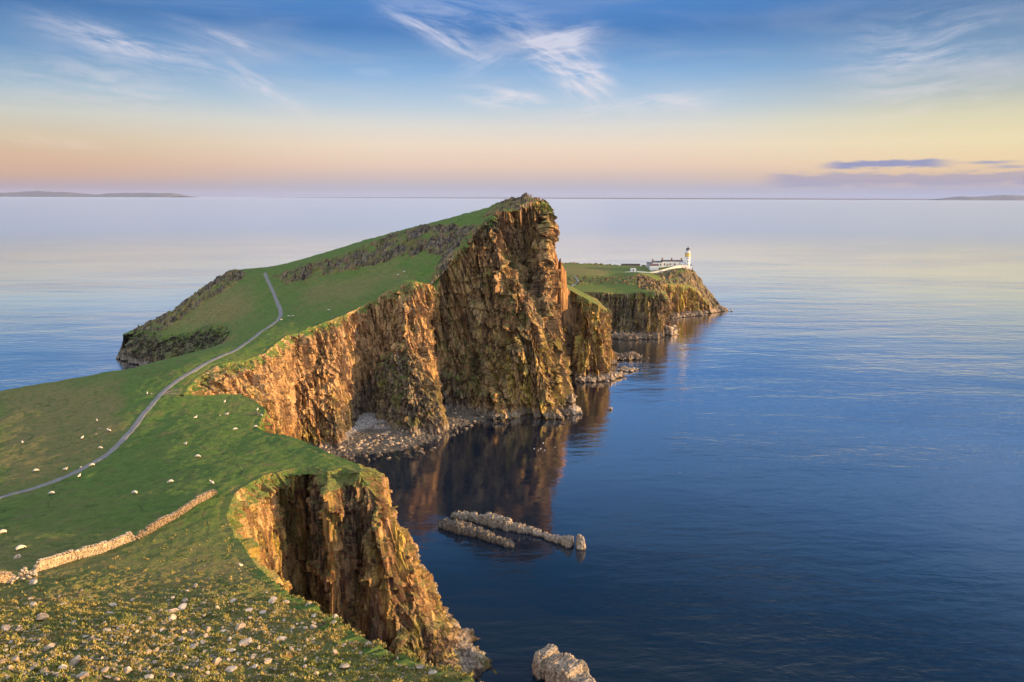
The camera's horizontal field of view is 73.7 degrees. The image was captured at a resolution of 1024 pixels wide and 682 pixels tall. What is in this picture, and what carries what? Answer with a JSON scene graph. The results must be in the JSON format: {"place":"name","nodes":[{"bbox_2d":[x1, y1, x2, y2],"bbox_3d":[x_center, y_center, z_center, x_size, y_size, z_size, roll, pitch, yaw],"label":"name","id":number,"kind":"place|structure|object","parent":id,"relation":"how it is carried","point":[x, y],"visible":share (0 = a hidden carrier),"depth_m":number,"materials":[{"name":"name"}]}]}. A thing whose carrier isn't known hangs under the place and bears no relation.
{"place":"outdoors","nodes":[
{"label":"outdoors","id":0,"kind":"place"},
{"bbox_2d":[0,191,190,196],"bbox_3d":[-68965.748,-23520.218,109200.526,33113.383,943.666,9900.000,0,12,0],"label":"distant hills","id":1,"kind":"structure","parent":0,"point":[39,194],"depth_m":105856.42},
{"bbox_2d":[0,272,282,498],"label":"path","id":2,"kind":"structure","parent":0,"point":[133,427],"depth_m":215.72,"materials":[{"name":"grey gravel"}]},
{"bbox_2d":[184,394,355,464],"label":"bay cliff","id":3,"kind":"structure","parent":0,"point":[266,426],"depth_m":204.19,"materials":[{"name":"green plant"}]},
{"bbox_2d":[0,193,578,681],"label":"terrain","id":4,"kind":"structure","parent":0,"point":[50,425],"depth_m":169.11,"materials":[{"name":"green plant"}]},
{"bbox_2d":[0,658,6,663],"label":"stone","id":5,"kind":"object","parent":4,"relation":"on","point":[3,660],"visible":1,"depth_m":53.25,"materials":[{"name":"grey stone"}]},
{"bbox_2d":[1,624,9,630],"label":"stone","id":6,"kind":"object","parent":4,"relation":"on","point":[5,627],"visible":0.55,"depth_m":69.00,"materials":[{"name":"grey stone"}]},
{"bbox_2d":[0,571,13,582],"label":"dry stone wall","id":7,"kind":"structure","parent":4,"relation":"on","point":[5,576],"depth_m":97.06,"materials":[{"name":"beige stone"}]},
{"bbox_2d":[11,655,18,661],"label":"stone","id":8,"kind":"object","parent":4,"relation":"on","point":[15,658],"visible":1,"depth_m":53.63,"materials":[{"name":"grey stone"}]},
{"bbox_2d":[15,545,26,550],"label":"sheep","id":9,"kind":"object","parent":4,"relation":"on","point":[20,547],"visible":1,"depth_m":115.07},
{"bbox_2d":[7,569,37,583],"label":"fallen stones","id":10,"kind":"object","parent":4,"relation":"on","point":[12,579],"visible":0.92,"depth_m":100.22,"materials":[{"name":"beige stone"}]},
{"bbox_2d":[18,567,28,577],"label":"rubble pile","id":11,"kind":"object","parent":4,"relation":"on","point":[23,570],"depth_m":100.69,"materials":[{"name":"beige stone"}]},
{"bbox_2d":[27,662,37,670],"bbox_3d":[-37.561,25.427,53.504,0.784,0.238,1.238,-12,10,-16],"label":"stone","id":12,"kind":"object","parent":4,"relation":"on","point":[31,667],"visible":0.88,"depth_m":53.26,"materials":[{"name":"grey stone"}]},
{"bbox_2d":[29,578,37,584],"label":"boulder","id":13,"kind":"object","parent":4,"relation":"on","point":[33,581],"visible":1,"depth_m":94.64,"materials":[{"name":"stone"}]},
{"bbox_2d":[36,613,48,619],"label":"boulder","id":14,"kind":"object","parent":4,"relation":"on","point":[41,616],"visible":1,"depth_m":73.70,"materials":[{"name":"stone"}]},
{"bbox_2d":[44,643,54,649],"bbox_3d":[-40.919,26.980,60.416,0.746,0.254,0.991,11,14,28],"label":"stone","id":15,"kind":"object","parent":4,"relation":"on","point":[50,645],"visible":1,"depth_m":60.30,"materials":[{"name":"grey stone"}]},
{"bbox_2d":[58,664,68,669],"bbox_3d":[-35.013,25.569,53.383,0.710,0.366,0.630,11,8,16],"label":"stone","id":16,"kind":"object","parent":4,"relation":"on","point":[61,666],"visible":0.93,"depth_m":53.28,"materials":[{"name":"grey stone"}]},
{"bbox_2d":[69,655,80,666],"bbox_3d":[-36.016,26.437,56.175,0.852,0.478,1.383,4,13,20],"label":"stone","id":17,"kind":"object","parent":4,"relation":"on","point":[76,659],"visible":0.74,"depth_m":56.10,"materials":[{"name":"grey stone"}]},
{"bbox_2d":[76,671,88,679],"bbox_3d":[-32.874,25.690,52.291,0.792,0.638,0.975,-11,16,-43],"label":"boulder","id":18,"kind":"object","parent":4,"relation":"on","point":[81,675],"visible":0.97,"depth_m":52.09,"materials":[{"name":"stone"}]},
{"bbox_2d":[33,531,135,571],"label":"dry stone wall","id":19,"kind":"structure","parent":4,"relation":"on","point":[55,560],"depth_m":112.36,"materials":[{"name":"beige stone"}]},
{"bbox_2d":[100,666,108,671],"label":"stone","id":20,"kind":"object","parent":4,"relation":"on","point":[105,669],"visible":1,"depth_m":54.50,"materials":[{"name":"beige stone"}]},
{"bbox_2d":[123,666,131,673],"bbox_3d":[-31.151,26.664,55.179,0.614,0.670,0.633,16,22,26],"label":"stone","id":21,"kind":"object","parent":4,"relation":"on","point":[128,669],"visible":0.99,"depth_m":55.07,"materials":[{"name":"beige stone"}]},
{"bbox_2d":[135,530,145,539],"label":"rubble pile","id":22,"kind":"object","parent":4,"relation":"on","point":[139,535],"depth_m":121.08,"materials":[{"name":"beige stone"}]},
{"bbox_2d":[144,674,153,678],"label":"stone","id":23,"kind":"object","parent":4,"relation":"on","point":[149,676],"visible":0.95,"depth_m":54.20,"materials":[{"name":"beige stone"}]},
{"bbox_2d":[168,614,176,621],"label":"stone","id":24,"kind":"object","parent":4,"relation":"on","point":[173,616],"visible":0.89,"depth_m":75.27,"materials":[{"name":"beige stone"}]},
{"bbox_2d":[166,608,178,612],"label":"stone","id":25,"kind":"object","parent":4,"relation":"on","point":[172,610],"visible":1,"depth_m":77.98,"materials":[{"name":"beige stone"}]},
{"bbox_2d":[120,321,234,365],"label":"cliff","id":26,"kind":"structure","parent":4,"relation":"attached to","point":[145,347],"depth_m":443.02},
{"bbox_2d":[144,489,216,534],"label":"dry stone wall","id":27,"kind":"structure","parent":4,"relation":"on","point":[158,523],"depth_m":130.08,"materials":[{"name":"beige stone"}]},
{"bbox_2d":[178,603,186,609],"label":"boulder","id":28,"kind":"object","parent":4,"relation":"on","point":[182,606],"visible":0.77,"depth_m":80.11,"materials":[{"name":"stone"}]},
{"bbox_2d":[0,562,431,680],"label":"rubble","id":29,"kind":"object","parent":4,"relation":"on","point":[135,663],"visible":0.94,"depth_m":64.50,"materials":[{"name":"stone"}]},
{"bbox_2d":[212,657,221,664],"bbox_3d":[-26.514,28.960,61.226,0.798,0.944,0.969,2,12,9],"label":"boulder","id":30,"kind":"object","parent":4,"relation":"on","point":[217,660],"visible":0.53,"depth_m":61.20,"materials":[{"name":"stone"}]},
{"bbox_2d":[226,648,235,651],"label":"stone","id":31,"kind":"object","parent":4,"relation":"on","point":[231,649],"visible":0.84,"depth_m":65.33,"materials":[{"name":"grey stone"}]},
{"bbox_2d":[226,665,236,671],"bbox_3d":[-24.136,28.251,58.686,0.883,0.401,0.805,4,13,19],"label":"boulder","id":32,"kind":"object","parent":4,"relation":"on","point":[231,668],"visible":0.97,"depth_m":58.54,"materials":[{"name":"stone"}]},
{"bbox_2d":[0,521,473,681],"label":"tussock grass","id":33,"kind":"structure","parent":4,"relation":"on","point":[174,657],"depth_m":65.56,"materials":[{"name":"green plant"}]},
{"bbox_2d":[235,623,245,630],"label":"stone","id":34,"kind":"object","parent":4,"relation":"on","point":[240,625],"visible":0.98,"depth_m":72.17,"materials":[{"name":"beige stone"}]},
{"bbox_2d":[238,637,251,645],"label":"boulder","id":35,"kind":"object","parent":4,"relation":"on","point":[247,642],"visible":0.93,"depth_m":67.22,"materials":[{"name":"stone"}]},
{"bbox_2d":[264,658,271,663],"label":"stone","id":36,"kind":"object","parent":4,"relation":"on","point":[267,660],"visible":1,"depth_m":61.63,"materials":[{"name":"grey stone"}]},
{"bbox_2d":[268,596,276,603],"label":"boulder","id":37,"kind":"object","parent":4,"relation":"on","point":[272,599],"visible":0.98,"depth_m":84.29,"materials":[{"name":"stone"}]},
{"bbox_2d":[276,636,286,640],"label":"boulder","id":38,"kind":"object","parent":4,"relation":"on","point":[283,638],"visible":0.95,"depth_m":69.83,"materials":[{"name":"stone"}]},
{"bbox_2d":[179,282,448,449],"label":"bay wall","id":39,"kind":"structure","parent":4,"relation":"attached to","point":[325,384],"depth_m":323.32,"materials":[{"name":"brown stone"}]},
{"bbox_2d":[332,649,337,655],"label":"stone","id":40,"kind":"object","parent":4,"relation":"on","point":[334,652],"visible":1,"depth_m":64.77,"materials":[{"name":"grey stone"}]},
{"bbox_2d":[339,663,349,667],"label":"stone","id":41,"kind":"object","parent":4,"relation":"on","point":[344,665],"visible":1,"depth_m":61.10,"materials":[{"name":"grey stone"}]},
{"bbox_2d":[416,664,424,669],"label":"stone","id":42,"kind":"object","parent":4,"relation":"on","point":[419,666],"visible":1,"depth_m":60.56,"materials":[{"name":"grey stone"}]},
{"bbox_2d":[428,670,437,674],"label":"stone","id":43,"kind":"object","parent":4,"relation":"on","point":[432,672],"visible":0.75,"depth_m":59.56,"materials":[{"name":"grey stone"}]},
{"bbox_2d":[236,538,473,681],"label":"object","id":44,"kind":"structure","parent":0,"point":[381,650],"depth_m":71.24,"materials":[{"name":"green plant"}]},
{"bbox_2d":[219,463,496,680],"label":"promontory cliff","id":45,"kind":"structure","parent":0,"point":[344,546],"depth_m":158.59,"materials":[{"name":"brown stone"}]},
{"bbox_2d":[313,407,497,457],"bbox_3d":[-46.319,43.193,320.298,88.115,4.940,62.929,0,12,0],"label":"beach cobbles","id":46,"kind":"object","parent":0,"point":[403,439],"visible":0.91,"depth_m":313.15,"materials":[{"name":"stone"}]},
{"bbox_2d":[428,202,574,420],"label":"great cliff","id":47,"kind":"structure","parent":0,"point":[495,323],"depth_m":358.86,"materials":[{"name":"brown stone"}]},
{"bbox_2d":[0,197,1023,681],"bbox_3d":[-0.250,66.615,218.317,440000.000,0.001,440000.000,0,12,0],"label":"water","id":48,"kind":"structure","parent":0,"point":[802,461],"depth_m":324.26,"materials":[{"name":"blue liquid"}]},
{"bbox_2d":[438,517,514,547],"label":"skerry","id":49,"kind":"structure","parent":48,"relation":"in","point":[456,526],"depth_m":226.37,"materials":[{"name":"grey stone"}]},
{"bbox_2d":[451,407,511,419],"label":"rock shelf","id":50,"kind":"object","parent":48,"relation":"in","point":[489,414],"visible":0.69,"depth_m":348.63,"materials":[{"name":"grey stone"}]},
{"bbox_2d":[450,511,573,548],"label":"skerry","id":51,"kind":"structure","parent":48,"relation":"in","point":[495,521],"depth_m":229.66,"materials":[{"name":"grey stone"}]},
{"bbox_2d":[529,408,572,415],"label":"rock shelf","id":52,"kind":"object","parent":48,"relation":"in","point":[566,412],"visible":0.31,"depth_m":352.11,"materials":[{"name":"grey stone"}]},
{"bbox_2d":[532,644,594,681],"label":"sea stack","id":53,"kind":"object","parent":48,"relation":"in","point":[550,663],"visible":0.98,"depth_m":157.53,"materials":[{"name":"grey stone"}]},
{"bbox_2d":[565,392,576,403],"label":"rock shelf","id":54,"kind":"object","parent":48,"relation":"in","point":[572,399],"visible":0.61,"depth_m":373.14,"materials":[{"name":"stone"}]},
{"bbox_2d":[568,405,582,414],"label":"rock shelf","id":55,"kind":"object","parent":48,"relation":"in","point":[576,409],"visible":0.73,"depth_m":354.56,"materials":[{"name":"stone"}]},
{"bbox_2d":[575,534,585,550],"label":"skerry","id":56,"kind":"structure","parent":48,"relation":"in","point":[580,545],"depth_m":217.74,"materials":[{"name":"grey stone"}]},
{"bbox_2d":[577,371,624,382],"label":"rock shelf","id":57,"kind":"object","parent":48,"relation":"in","point":[612,376],"visible":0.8,"depth_m":419.87,"materials":[{"name":"stone"}]},
{"bbox_2d":[302,197,942,199],"bbox_3d":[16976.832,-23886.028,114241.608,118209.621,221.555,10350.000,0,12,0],"label":"distant coast","id":58,"kind":"structure","parent":48,"relation":"on","point":[669,198],"depth_m":110671.60},
{"bbox_2d":[614,351,640,360],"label":"rock shelf","id":59,"kind":"object","parent":48,"relation":"in","point":[629,355],"visible":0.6,"depth_m":475.10,"materials":[{"name":"stone"}]},
{"bbox_2d":[620,365,635,371],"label":"rock shelf","id":60,"kind":"object","parent":48,"relation":"in","point":[626,368],"visible":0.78,"depth_m":443.70,"materials":[{"name":"stone"}]},
{"bbox_2d":[612,331,662,339],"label":"rock shelf","id":61,"kind":"object","parent":48,"relation":"in","point":[621,335],"visible":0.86,"depth_m":544.20,"materials":[{"name":"stone"}]},
{"bbox_2d":[575,307,732,382],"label":"shore blocks","id":62,"kind":"structure","parent":48,"relation":"in","point":[621,369],"depth_m":447.92,"materials":[{"name":"stone"}]},
{"bbox_2d":[664,324,677,335],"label":"rock shelf","id":63,"kind":"object","parent":48,"relation":"in","point":[671,331],"visible":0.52,"depth_m":561.78,"materials":[{"name":"stone"}]},
{"bbox_2d":[670,310,703,318],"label":"rock shelf","id":64,"kind":"object","parent":48,"relation":"in","point":[675,315],"visible":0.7,"depth_m":648.03,"materials":[{"name":"stone"}]},
{"bbox_2d":[707,305,727,311],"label":"rock shelf","id":65,"kind":"object","parent":48,"relation":"in","point":[721,308],"visible":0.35,"depth_m":678.10,"materials":[{"name":"stone"}]},
{"bbox_2d":[0,0,1023,198],"label":"sky","id":66,"kind":"structure","parent":0,"point":[832,99],"materials":[{"name":"blue"}]},
{"bbox_2d":[560,289,612,381],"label":"headland cliff","id":67,"kind":"structure","parent":0,"point":[591,329],"depth_m":425.19,"materials":[{"name":"brown stone"}]},
{"bbox_2d":[567,284,616,364],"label":"headland","id":68,"kind":"structure","parent":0,"point":[593,300],"depth_m":459.10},
{"bbox_2d":[584,289,670,336],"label":"cliff","id":69,"kind":"structure","parent":0,"point":[648,312],"depth_m":558.42,"materials":[{"name":"brown stone"}]},
{"bbox_2d":[562,262,723,313],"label":"headland","id":70,"kind":"structure","parent":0,"point":[606,278],"depth_m":645.07,"materials":[{"name":"green plant"}]},
{"bbox_2d":[621,264,639,265],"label":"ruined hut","id":71,"kind":"object","parent":70,"relation":"on","point":[630,264],"visible":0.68,"depth_m":736.85,"materials":[{"name":"grey stone"}]},
{"bbox_2d":[649,264,658,269],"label":"shed","id":72,"kind":"structure","parent":70,"relation":"on","point":[653,266],"depth_m":683.54,"materials":[{"name":"white paint"}]},
{"bbox_2d":[652,259,661,267],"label":"keepers cottage","id":73,"kind":"structure","parent":70,"relation":"on","point":[658,262],"depth_m":697.90,"materials":[{"name":"white paint"}]},
{"bbox_2d":[650,265,688,272],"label":"boundary wall","id":74,"kind":"structure","parent":70,"relation":"on","point":[678,266],"depth_m":676.76,"materials":[{"name":"white paint"}]},
{"bbox_2d":[661,258,683,266],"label":"keepers cottage","id":75,"kind":"structure","parent":70,"relation":"on","point":[668,263],"depth_m":698.67,"materials":[{"name":"white paint"}]},
{"bbox_2d":[662,283,708,314],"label":"point cliff","id":76,"kind":"structure","parent":70,"relation":"attached to","point":[683,298],"depth_m":653.32,"materials":[{"name":"brown stone"}]},
{"bbox_2d":[684,248,690,267],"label":"lighthouse","id":77,"kind":"object","parent":70,"relation":"on","point":[687,257],"visible":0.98,"depth_m":687.13,"materials":[{"name":"white paint"}]},
{"bbox_2d":[941,195,1023,200],"bbox_3d":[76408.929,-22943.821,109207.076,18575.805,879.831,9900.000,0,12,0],"label":"distant hills","id":78,"kind":"structure","parent":0,"point":[1008,197],"depth_m":105974.73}
]}

